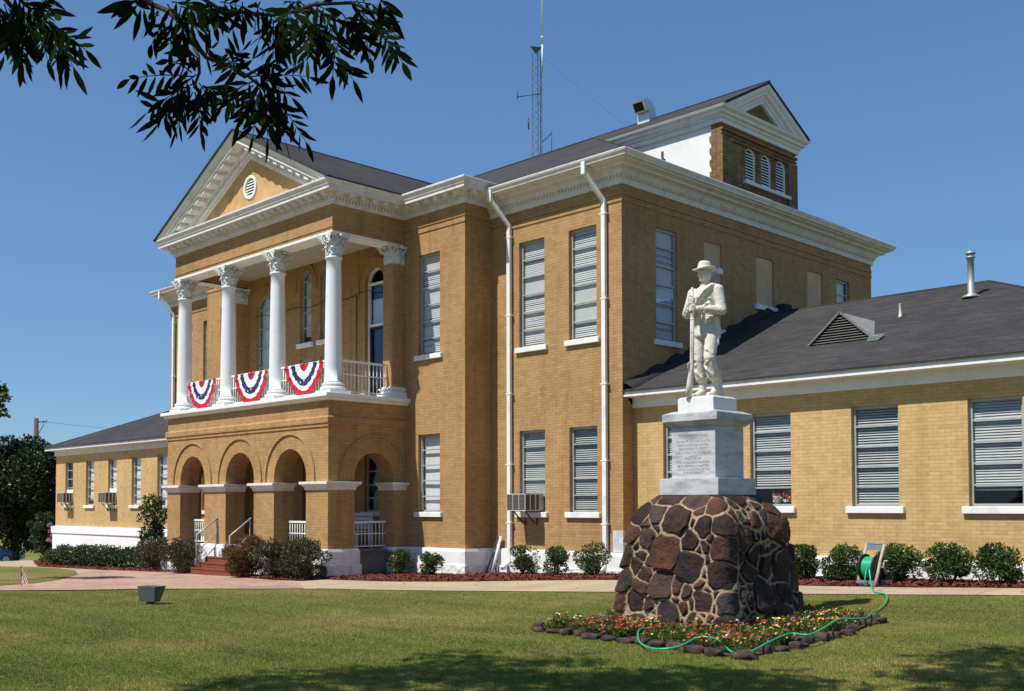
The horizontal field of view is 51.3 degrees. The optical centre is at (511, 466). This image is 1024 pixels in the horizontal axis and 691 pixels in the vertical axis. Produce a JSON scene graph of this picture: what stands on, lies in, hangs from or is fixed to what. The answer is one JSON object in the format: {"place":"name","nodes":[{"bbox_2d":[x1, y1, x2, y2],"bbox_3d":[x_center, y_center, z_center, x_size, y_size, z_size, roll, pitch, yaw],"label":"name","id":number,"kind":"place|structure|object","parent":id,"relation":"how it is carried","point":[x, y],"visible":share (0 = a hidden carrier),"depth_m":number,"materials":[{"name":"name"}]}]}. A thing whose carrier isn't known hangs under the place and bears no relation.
{"place":"outdoors","nodes":[
{"label":"outdoors","id":0,"kind":"place"},
{"bbox_2d":[0,535,1023,690],"bbox_3d":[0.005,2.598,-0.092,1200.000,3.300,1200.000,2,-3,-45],"label":"ground","id":1,"kind":"structure","parent":0,"point":[31,556],"depth_m":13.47,"materials":[{"name":"green plant"}]},
{"bbox_2d":[0,381,12,417],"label":"maple tree","id":2,"kind":"object","parent":1,"relation":"on","point":[4,391],"visible":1,"depth_m":26.04,"materials":[{"name":"green plant"}]},
{"bbox_2d":[0,547,24,560],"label":"parked car","id":3,"kind":"object","parent":1,"relation":"on","point":[4,556],"visible":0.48,"depth_m":67.58,"materials":[{"name":"blue paint"}]},
{"bbox_2d":[21,565,28,586],"bbox_3d":[-10.990,2.484,24.080,0.222,0.521,0.037,0,-2,10],"label":"flag","id":4,"kind":"object","parent":1,"relation":"on","point":[23,578],"visible":0.98,"depth_m":24.08,"materials":[{"name":"fabric"}]},
{"bbox_2d":[0,433,55,560],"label":"shade tree","id":5,"kind":"object","parent":1,"relation":"on","point":[27,480],"visible":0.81,"depth_m":54.88,"materials":[{"name":"green plant"}]},
{"bbox_2d":[25,533,51,557],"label":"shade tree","id":6,"kind":"object","parent":1,"relation":"on","point":[31,551],"depth_m":59.73,"materials":[{"name":"green plant"}]},
{"bbox_2d":[0,566,77,584],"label":"lawn patch","id":7,"kind":"object","parent":1,"relation":"on","point":[9,579],"visible":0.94,"depth_m":29.31,"materials":[{"name":"green plant"}]},
{"bbox_2d":[26,511,55,557],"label":"conical shrub","id":8,"kind":"object","parent":1,"relation":"on","point":[40,537],"visible":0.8,"depth_m":47.23,"materials":[{"name":"green plant"}]},
{"bbox_2d":[46,522,54,546],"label":"crepe myrtle","id":9,"kind":"object","parent":1,"relation":"on","point":[49,539],"visible":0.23,"depth_m":46.74,"materials":[{"name":"pink plant"}]},
{"bbox_2d":[34,418,107,444],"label":"utility pole","id":10,"kind":"object","parent":1,"relation":"on","point":[36,427],"visible":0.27,"depth_m":96.08,"materials":[{"name":"brown wood"}]},
{"bbox_2d":[34,558,186,571],"bbox_3d":[-14.416,3.436,37.071,5.352,0.488,19.900,2,-3,-45],"label":"hedge bed","id":11,"kind":"object","parent":1,"relation":"on","point":[103,568],"visible":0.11,"depth_m":32.39,"materials":[{"name":"brown wood"}]},
{"bbox_2d":[38,543,155,568],"bbox_3d":[-12.977,2.815,33.702,5.625,0.870,1.089,-1,-2,34],"label":"hedge","id":12,"kind":"object","parent":11,"relation":"on","point":[86,555],"visible":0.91,"depth_m":33.43,"materials":[{"name":"green plant"}]},
{"bbox_2d":[131,535,166,569],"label":"bush","id":13,"kind":"object","parent":11,"relation":"on","point":[153,546],"visible":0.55,"depth_m":31.00,"materials":[{"name":"green plant"}]},
{"bbox_2d":[136,492,166,543],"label":"broadleaf shrub","id":14,"kind":"object","parent":11,"relation":"on","point":[155,527],"visible":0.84,"depth_m":34.70,"materials":[{"name":"green plant"}]},
{"bbox_2d":[157,536,202,572],"bbox_3d":[-9.069,2.426,29.357,1.327,1.059,1.261,2,-3,-45],"label":"bush","id":15,"kind":"object","parent":11,"relation":"on","point":[179,550],"visible":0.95,"depth_m":29.14,"materials":[{"name":"green plant"}]},
{"bbox_2d":[0,570,302,589],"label":"brick walk","id":16,"kind":"structure","parent":1,"relation":"on","point":[106,579],"depth_m":24.81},
{"bbox_2d":[137,585,165,603],"bbox_3d":[-6.304,2.258,18.663,0.427,0.345,0.258,-1,-2,28],"label":"floodlight box","id":17,"kind":"object","parent":1,"relation":"on","point":[150,594],"visible":0.94,"depth_m":18.56,"materials":[{"name":"grey metal"}]},
{"bbox_2d":[0,0,417,163],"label":"pecan tree","id":18,"kind":"object","parent":1,"relation":"on","point":[15,32],"visible":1,"depth_m":4.48,"materials":[{"name":"green plant"}]},
{"bbox_2d":[0,581,1022,689],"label":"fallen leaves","id":19,"kind":"object","parent":1,"relation":"on","point":[863,682],"visible":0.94,"depth_m":11.51,"materials":[{"name":"brown plant"}]},
{"bbox_2d":[43,80,1023,580],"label":"courthouse","id":20,"kind":"structure","parent":1,"relation":"on","point":[449,402],"depth_m":25.95,"materials":[{"name":"beige brick"}]},
{"bbox_2d":[57,493,72,510],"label":"air conditioner","id":21,"kind":"object","parent":20,"relation":"attached to","point":[64,498],"visible":1,"depth_m":44.77,"materials":[{"name":"metal"}]},
{"bbox_2d":[62,462,73,507],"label":"window","id":22,"kind":"structure","parent":20,"relation":"in","point":[69,505],"depth_m":45.41,"materials":[{"name":"metal"}]},
{"bbox_2d":[83,460,94,507],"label":"window","id":23,"kind":"structure","parent":20,"relation":"in","point":[90,485],"depth_m":43.99,"materials":[{"name":"metal"}]},
{"bbox_2d":[98,492,116,511],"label":"air conditioner","id":24,"kind":"object","parent":20,"relation":"attached to","point":[106,497],"visible":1,"depth_m":41.82,"materials":[{"name":"metal"}]},
{"bbox_2d":[105,459,116,507],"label":"window","id":25,"kind":"structure","parent":20,"relation":"in","point":[114,468],"depth_m":42.50,"materials":[{"name":"metal"}]},
{"bbox_2d":[128,457,141,507],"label":"window","id":26,"kind":"structure","parent":20,"relation":"in","point":[137,476],"depth_m":41.00,"materials":[{"name":"metal"}]},
{"bbox_2d":[159,455,166,507],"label":"window","id":27,"kind":"structure","parent":20,"relation":"in","point":[164,461],"depth_m":39.55,"materials":[{"name":"metal"}]},
{"bbox_2d":[187,378,215,408],"bbox_3d":[-8.895,-2.046,30.452,0.120,0.841,1.600,2,-3,-45],"label":"bunting","id":28,"kind":"object","parent":20,"relation":"attached to","point":[201,393],"visible":1,"depth_m":30.48,"materials":[{"name":"multicoloured fabric"}]},
{"bbox_2d":[205,321,206,379],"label":"window","id":29,"kind":"structure","parent":20,"relation":"in","point":[206,321],"depth_m":36.56,"materials":[{"name":"metal"}]},
{"bbox_2d":[235,369,267,402],"bbox_3d":[-7.022,-2.096,28.563,0.120,0.882,1.680,2,-3,-45],"label":"bunting","id":30,"kind":"object","parent":20,"relation":"on","point":[251,385],"visible":0.97,"depth_m":28.59,"materials":[{"name":"multicoloured fabric"}]},
{"bbox_2d":[258,296,269,398],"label":"window","id":31,"kind":"structure","parent":20,"relation":"in","point":[265,310],"depth_m":32.43,"materials":[{"name":"glass"}]},
{"bbox_2d":[284,360,322,395],"bbox_3d":[-5.262,-2.168,26.789,0.120,0.872,1.720,2,-3,-45],"label":"bunting","id":32,"kind":"object","parent":20,"relation":"on","point":[302,379],"visible":1,"depth_m":26.81,"materials":[{"name":"multicoloured fabric"}]},
{"bbox_2d":[296,271,312,348],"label":"window","id":33,"kind":"structure","parent":20,"relation":"in","point":[304,344],"depth_m":30.81,"materials":[{"name":"glass"}]},
{"bbox_2d":[305,470,305,537],"bbox_3d":[-5.460,1.002,30.138,0.060,2.350,1.240,2,-3,-45],"label":"entrance door","id":34,"kind":"structure","parent":20,"relation":"in","point":[305,470],"depth_m":30.55,"materials":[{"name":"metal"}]},
{"bbox_2d":[302,359,310,363],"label":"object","id":35,"kind":"structure","parent":20,"relation":"in","point":[307,360],"depth_m":30.75,"materials":[{"name":"metal"}]},
{"bbox_2d":[316,268,325,344],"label":"window","id":36,"kind":"structure","parent":20,"relation":"in","point":[318,342],"depth_m":30.11,"materials":[{"name":"metal"}]},
{"bbox_2d":[354,513,373,547],"bbox_3d":[-4.159,1.637,27.586,0.537,0.895,1.200,2,-3,-45],"label":"porch bench","id":37,"kind":"object","parent":20,"relation":"on","point":[370,517],"visible":0.38,"depth_m":27.40,"materials":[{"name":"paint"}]},
{"bbox_2d":[360,456,378,515],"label":"window","id":38,"kind":"structure","parent":20,"relation":"in","point":[376,512],"depth_m":28.46,"materials":[{"name":"metal"}]},
{"bbox_2d":[368,268,382,395],"bbox_3d":[-3.316,-3.504,28.614,0.750,3.660,1.000,2,-3,-45],"label":"balcony door","id":39,"kind":"structure","parent":20,"relation":"in","point":[378,303],"depth_m":28.57,"materials":[{"name":"white paint"}]},
{"bbox_2d":[414,252,442,360],"bbox_3d":[-1.850,-4.035,26.925,0.780,2.725,1.030,2,-3,-45],"label":"window","id":40,"kind":"structure","parent":20,"relation":"in","point":[430,263],"depth_m":26.87,"materials":[{"name":"glass"}]},
{"bbox_2d":[414,434,442,516],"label":"window","id":41,"kind":"structure","parent":20,"relation":"in","point":[432,441],"depth_m":26.75,"materials":[{"name":"metal"}]},
{"bbox_2d":[507,494,543,524],"bbox_3d":[0.308,1.006,25.080,0.624,0.740,0.620,2,-3,-45],"label":"air conditioner","id":42,"kind":"object","parent":20,"relation":"attached to","point":[525,502],"visible":1,"depth_m":24.89,"materials":[{"name":"metal"}]},
{"bbox_2d":[514,238,547,353],"bbox_3d":[0.693,-4.087,25.610,0.780,2.725,1.040,2,-3,-45],"label":"window","id":43,"kind":"structure","parent":20,"relation":"in","point":[532,287],"depth_m":25.54,"materials":[{"name":"glass"}]},
{"bbox_2d":[515,430,547,517],"bbox_3d":[0.702,0.146,25.460,0.780,2.115,1.040,2,-3,-45],"label":"window","id":44,"kind":"structure","parent":20,"relation":"in","point":[535,478],"depth_m":25.37,"materials":[{"name":"metal"}]},
{"bbox_2d":[517,0,625,156],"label":"antenna mast","id":45,"kind":"object","parent":20,"relation":"on","point":[535,49],"visible":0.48,"depth_m":47.94,"materials":[{"name":"metal"}]},
{"bbox_2d":[564,225,599,346],"bbox_3d":[1.826,-4.129,24.467,0.780,2.725,1.040,2,-3,-45],"label":"window","id":46,"kind":"structure","parent":20,"relation":"in","point":[585,303],"depth_m":24.39,"materials":[{"name":"glass"}]},
{"bbox_2d":[565,426,600,517],"bbox_3d":[1.835,0.103,24.318,0.780,2.115,1.040,2,-3,-45],"label":"window","id":47,"kind":"structure","parent":20,"relation":"in","point":[590,487],"depth_m":24.27,"materials":[{"name":"metal"}]},
{"bbox_2d":[654,228,682,348],"bbox_3d":[3.353,-4.131,24.788,1.010,2.765,0.755,2,-3,-45],"label":"window","id":48,"kind":"structure","parent":20,"relation":"in","point":[665,240],"depth_m":24.72,"materials":[{"name":"glass"}]},
{"bbox_2d":[665,425,671,478],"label":"window","id":49,"kind":"structure","parent":20,"relation":"in","point":[668,435],"depth_m":23.04,"materials":[{"name":"metal"}]},
{"bbox_2d":[704,241,725,333],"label":"bricked up window","id":50,"kind":"structure","parent":20,"relation":"in","point":[711,251],"depth_m":25.99,"materials":[{"name":"white paint"}]},
{"bbox_2d":[711,267,722,276],"bbox_3d":[4.912,-4.689,25.668,0.220,0.190,0.370,2,-3,-45],"label":"security light","id":51,"kind":"object","parent":20,"relation":"attached to","point":[719,272],"visible":0.75,"depth_m":25.54,"materials":[{"name":"white paint"}]},
{"bbox_2d":[754,257,777,311],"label":"bricked up window","id":52,"kind":"structure","parent":20,"relation":"in","point":[763,266],"depth_m":27.55,"materials":[{"name":"white paint"}]},
{"bbox_2d":[752,412,795,512],"bbox_3d":[5.336,-0.097,21.344,0.780,2.030,1.120,2,-3,-45],"label":"window","id":53,"kind":"structure","parent":20,"relation":"in","point":[777,432],"depth_m":21.32,"materials":[{"name":"metal"}]},
{"bbox_2d":[772,490,790,503],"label":"potted flowers","id":54,"kind":"object","parent":20,"relation":"in","point":[777,499],"visible":0.99,"depth_m":21.12,"materials":[{"name":"red plant"}]},
{"bbox_2d":[807,271,821,306],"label":"bricked up window","id":55,"kind":"structure","parent":20,"relation":"in","point":[813,279],"depth_m":29.35,"materials":[{"name":"white paint"}]},
{"bbox_2d":[836,280,847,301],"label":"window","id":56,"kind":"structure","parent":20,"relation":"in","point":[840,285],"depth_m":30.64,"materials":[{"name":"glass"}]},
{"bbox_2d":[845,404,904,512],"bbox_3d":[6.878,-0.155,19.790,0.780,2.030,1.120,2,-3,-45],"label":"window","id":57,"kind":"structure","parent":20,"relation":"in","point":[881,486],"depth_m":19.76,"materials":[{"name":"metal"}]},
{"bbox_2d":[962,395,1023,513],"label":"window","id":58,"kind":"structure","parent":20,"relation":"in","point":[1001,462],"depth_m":18.22,"materials":[{"name":"metal"}]},
{"bbox_2d":[530,626,546,631],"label":"border rock","id":59,"kind":"object","parent":1,"relation":"on","point":[540,628],"visible":0.93,"depth_m":13.95,"materials":[{"name":"stone"}]},
{"bbox_2d":[533,621,544,626],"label":"border rock","id":60,"kind":"object","parent":1,"relation":"on","point":[539,623],"visible":0.51,"depth_m":14.26,"materials":[{"name":"grey stone"}]},
{"bbox_2d":[545,628,558,633],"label":"border rock","id":61,"kind":"object","parent":1,"relation":"on","point":[549,631],"visible":0.92,"depth_m":13.69,"materials":[{"name":"stone"}]},
{"bbox_2d":[559,628,572,635],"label":"border rock","id":62,"kind":"object","parent":1,"relation":"on","point":[566,631],"visible":0.67,"depth_m":13.48,"materials":[{"name":"grey stone"}]},
{"bbox_2d":[581,632,600,639],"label":"border rock","id":63,"kind":"object","parent":1,"relation":"on","point":[586,635],"visible":0.95,"depth_m":13.06,"materials":[{"name":"stone"}]},
{"bbox_2d":[601,635,616,640],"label":"border rock","id":64,"kind":"object","parent":1,"relation":"on","point":[608,638],"visible":1,"depth_m":12.89,"materials":[{"name":"stone"}]},
{"bbox_2d":[617,638,634,643],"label":"border rock","id":65,"kind":"object","parent":1,"relation":"on","point":[626,640],"visible":0.98,"depth_m":12.65,"materials":[{"name":"stone"}]},
{"bbox_2d":[232,571,1023,587],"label":"shrub bed","id":66,"kind":"object","parent":1,"relation":"on","point":[1019,586],"visible":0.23,"depth_m":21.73,"materials":[{"name":"brown wood"}]},
{"bbox_2d":[218,534,268,575],"bbox_3d":[-6.591,2.215,26.506,1.360,1.129,1.386,2,-3,-45],"label":"bush","id":67,"kind":"object","parent":66,"relation":"on","point":[236,558],"visible":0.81,"depth_m":26.32,"materials":[{"name":"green plant"}]},
{"bbox_2d":[248,536,298,577],"bbox_3d":[-5.627,2.175,25.431,1.309,1.047,1.208,2,-3,-45],"label":"bush","id":68,"kind":"object","parent":66,"relation":"on","point":[272,555],"visible":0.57,"depth_m":25.23,"materials":[{"name":"green plant"}]},
{"bbox_2d":[277,537,332,577],"bbox_3d":[-4.906,2.144,24.902,1.265,1.022,1.172,2,-3,-45],"label":"bush","id":69,"kind":"object","parent":66,"relation":"on","point":[301,550],"visible":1,"depth_m":24.74,"materials":[{"name":"green plant"}]},
{"bbox_2d":[384,547,414,572],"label":"shrub","id":70,"kind":"object","parent":66,"relation":"on","point":[396,561],"visible":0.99,"depth_m":26.14,"materials":[{"name":"green plant"}]},
{"bbox_2d":[419,551,445,574],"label":"shrub","id":71,"kind":"object","parent":66,"relation":"on","point":[429,561],"visible":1,"depth_m":25.27,"materials":[{"name":"green plant"}]},
{"bbox_2d":[485,537,498,572],"bbox_3d":[-0.475,2.155,25.816,0.397,0.917,0.108,1,-2,-22],"label":"loose pipe","id":72,"kind":"object","parent":66,"relation":"on","point":[495,545],"visible":0.66,"depth_m":25.81,"materials":[{"name":"metal"}]},
{"bbox_2d":[491,536,501,572],"bbox_3d":[-0.378,2.142,25.752,0.320,0.938,0.067,1,-2,-26],"label":"loose pipe","id":73,"kind":"object","parent":66,"relation":"on","point":[496,554],"visible":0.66,"depth_m":25.73,"materials":[{"name":"white metal"}]},
{"bbox_2d":[509,544,541,573],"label":"shrub","id":74,"kind":"object","parent":66,"relation":"on","point":[523,563],"visible":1,"depth_m":24.21,"materials":[{"name":"green plant"}]},
{"bbox_2d":[543,545,570,574],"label":"shrub","id":75,"kind":"object","parent":66,"relation":"on","point":[557,557],"visible":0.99,"depth_m":23.42,"materials":[{"name":"green plant"}]},
{"bbox_2d":[572,540,612,575],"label":"shrub","id":76,"kind":"object","parent":66,"relation":"on","point":[592,565],"visible":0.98,"depth_m":22.59,"materials":[{"name":"green plant"}]},
{"bbox_2d":[792,543,819,579],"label":"shrub","id":77,"kind":"object","parent":66,"relation":"on","point":[806,561],"visible":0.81,"depth_m":19.40,"materials":[{"name":"green plant"}]},
{"bbox_2d":[817,542,862,580],"bbox_3d":[5.863,1.702,18.937,0.886,0.737,0.884,0,-2,-7],"label":"shrub","id":78,"kind":"object","parent":66,"relation":"on","point":[842,567],"visible":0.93,"depth_m":18.75,"materials":[{"name":"green plant"}]},
{"bbox_2d":[856,542,892,586],"bbox_3d":[6.034,1.632,17.739,0.611,0.739,0.520,2,-3,-45],"label":"hose reel cart","id":79,"kind":"object","parent":66,"relation":"on","point":[876,565],"visible":0.97,"depth_m":17.68,"materials":[{"name":"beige plastic"}]},
{"bbox_2d":[876,542,924,581],"bbox_3d":[6.644,1.653,18.247,0.859,0.727,0.731,0,-2,-2],"label":"shrub","id":80,"kind":"object","parent":66,"relation":"on","point":[900,559],"visible":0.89,"depth_m":18.12,"materials":[{"name":"green plant"}]},
{"bbox_2d":[919,541,977,581],"bbox_3d":[7.222,1.595,17.632,0.852,0.750,0.960,2,-3,-45],"label":"shrub","id":81,"kind":"object","parent":66,"relation":"on","point":[946,563],"visible":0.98,"depth_m":17.52,"materials":[{"name":"green plant"}]},
{"bbox_2d":[971,542,1023,583],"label":"shrub","id":82,"kind":"object","parent":66,"relation":"on","point":[991,558],"visible":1,"depth_m":16.92,"materials":[{"name":"green plant"}]},
{"bbox_2d":[646,639,664,647],"bbox_3d":[1.661,2.050,12.300,0.196,0.101,0.191,0,-2,-5],"label":"border rock","id":83,"kind":"object","parent":1,"relation":"on","point":[655,643],"visible":0.66,"depth_m":12.22,"materials":[{"name":"stone"}]},
{"bbox_2d":[678,644,704,653],"bbox_3d":[2.000,2.028,11.807,0.167,0.106,0.318,1,-2,-30],"label":"border rock","id":84,"kind":"object","parent":1,"relation":"on","point":[693,648],"visible":0.65,"depth_m":11.72,"materials":[{"name":"stone"}]},
{"bbox_2d":[541,603,876,654],"bbox_3d":[2.499,1.969,13.880,3.517,0.323,3.432,2,-3,-45],"label":"flower bed","id":85,"kind":"object","parent":1,"relation":"on","point":[810,620],"visible":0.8,"depth_m":13.12,"materials":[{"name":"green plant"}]},
{"bbox_2d":[573,629,587,636],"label":"border rock","id":86,"kind":"object","parent":85,"relation":"on","point":[577,632],"visible":0.67,"depth_m":13.38,"materials":[{"name":"grey stone"}]},
{"bbox_2d":[634,638,649,644],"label":"border rock","id":87,"kind":"object","parent":85,"relation":"on","point":[644,641],"visible":0.62,"depth_m":12.51,"materials":[{"name":"stone"}]},
{"bbox_2d":[666,641,682,650],"bbox_3d":[1.858,2.041,12.102,0.223,0.104,0.188,-1,-2,33],"label":"border rock","id":88,"kind":"object","parent":85,"relation":"on","point":[672,643],"visible":0.56,"depth_m":12.06,"materials":[{"name":"stone"}]},
{"bbox_2d":[613,495,804,635],"bbox_3d":[2.669,1.330,14.500,2.102,1.895,2.102,2,-3,-45],"label":"stone base","id":89,"kind":"object","parent":85,"relation":"on","point":[717,559],"visible":0.9,"depth_m":13.82,"materials":[{"name":"brown stone"}]},
{"bbox_2d":[660,395,755,494],"bbox_3d":[2.665,-0.277,14.545,0.900,1.330,0.950,2,-3,-45],"label":"marble pedestal","id":90,"kind":"object","parent":89,"relation":"on","point":[707,446],"visible":1,"depth_m":14.28,"materials":[{"name":"white stone"}]},
{"bbox_2d":[682,261,726,396],"bbox_3d":[2.640,-1.841,14.621,0.645,1.967,0.566,-1,-2,17],"label":"soldier statue","id":91,"kind":"object","parent":90,"relation":"on","point":[705,303],"visible":0.9,"depth_m":14.49,"materials":[{"name":"stone"}]},
{"bbox_2d":[737,649,755,654],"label":"border rock","id":92,"kind":"object","parent":85,"relation":"on","point":[751,651],"visible":0.4,"depth_m":11.43,"materials":[{"name":"grey stone"}]},
{"bbox_2d":[637,569,887,651],"bbox_3d":[4.059,1.836,14.237,6.971,0.550,2.011,2,-3,-45],"label":"garden hose","id":93,"kind":"object","parent":85,"relation":"on","point":[728,649],"visible":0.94,"depth_m":12.22,"materials":[{"name":"green rubber"}]},
{"bbox_2d":[755,645,772,654],"bbox_3d":[2.763,2.019,11.719,0.136,0.123,0.181,2,-3,-45],"label":"border rock","id":94,"kind":"object","parent":85,"relation":"on","point":[766,649],"visible":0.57,"depth_m":11.65,"materials":[{"name":"grey stone"}]},
{"bbox_2d":[797,635,814,643],"bbox_3d":[3.444,2.033,12.499,0.192,0.113,0.215,-1,-2,19],"label":"border rock","id":95,"kind":"object","parent":85,"relation":"on","point":[809,639],"visible":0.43,"depth_m":12.42,"materials":[{"name":"stone"}]},
{"bbox_2d":[842,624,859,631],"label":"border rock","id":96,"kind":"object","parent":85,"relation":"on","point":[851,626],"visible":0.56,"depth_m":13.22,"materials":[{"name":"grey stone"}]},
{"bbox_2d":[857,619,871,626],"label":"border rock","id":97,"kind":"object","parent":85,"relation":"on","point":[867,622],"visible":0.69,"depth_m":13.60,"materials":[{"name":"grey stone"}]},
{"bbox_2d":[872,616,886,623],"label":"border rock","id":98,"kind":"object","parent":85,"relation":"on","point":[880,620],"visible":0.9,"depth_m":13.76,"materials":[{"name":"grey stone"}]},
{"bbox_2d":[704,647,722,656],"bbox_3d":[2.181,2.016,11.543,0.219,0.106,0.178,-1,-2,22],"label":"border rock","id":99,"kind":"object","parent":1,"relation":"on","point":[712,651],"visible":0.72,"depth_m":11.48,"materials":[{"name":"grey stone"}]},
{"bbox_2d":[730,651,758,660],"bbox_3d":[2.444,2.004,11.266,0.177,0.094,0.283,1,-3,-37],"label":"border rock","id":100,"kind":"object","parent":1,"relation":"on","point":[736,655],"visible":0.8,"depth_m":11.20,"materials":[{"name":"grey stone"}]},
{"bbox_2d":[773,645,789,651],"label":"border rock","id":101,"kind":"object","parent":1,"relation":"on","point":[776,648],"visible":0.96,"depth_m":11.83,"materials":[{"name":"stone"}]},
{"bbox_2d":[789,641,803,649],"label":"border rock","id":102,"kind":"object","parent":1,"relation":"on","point":[794,645],"visible":0.71,"depth_m":12.01,"materials":[{"name":"stone"}]},
{"bbox_2d":[813,632,834,641],"bbox_3d":[3.701,2.025,12.654,0.187,0.120,0.194,1,-2,-35],"label":"border rock","id":103,"kind":"object","parent":1,"relation":"on","point":[824,636],"visible":0.7,"depth_m":12.59,"materials":[{"name":"stone"}]},
{"bbox_2d":[828,631,840,638],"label":"border rock","id":104,"kind":"object","parent":1,"relation":"on","point":[836,634],"visible":0.61,"depth_m":12.74,"materials":[{"name":"grey stone"}]},
{"bbox_2d":[840,629,855,635],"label":"border rock","id":105,"kind":"object","parent":1,"relation":"on","point":[847,632],"visible":0.98,"depth_m":12.93,"materials":[{"name":"stone"}]},
{"bbox_2d":[0,560,1023,594],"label":"sidewalk","id":106,"kind":"structure","parent":0,"point":[606,585],"depth_m":20.81,"materials":[{"name":"concrete"}]},
{"bbox_2d":[0,0,1023,455],"label":"sky","id":107,"kind":"structure","parent":0,"point":[911,112],"materials":[{"name":"blue"}]}
]}

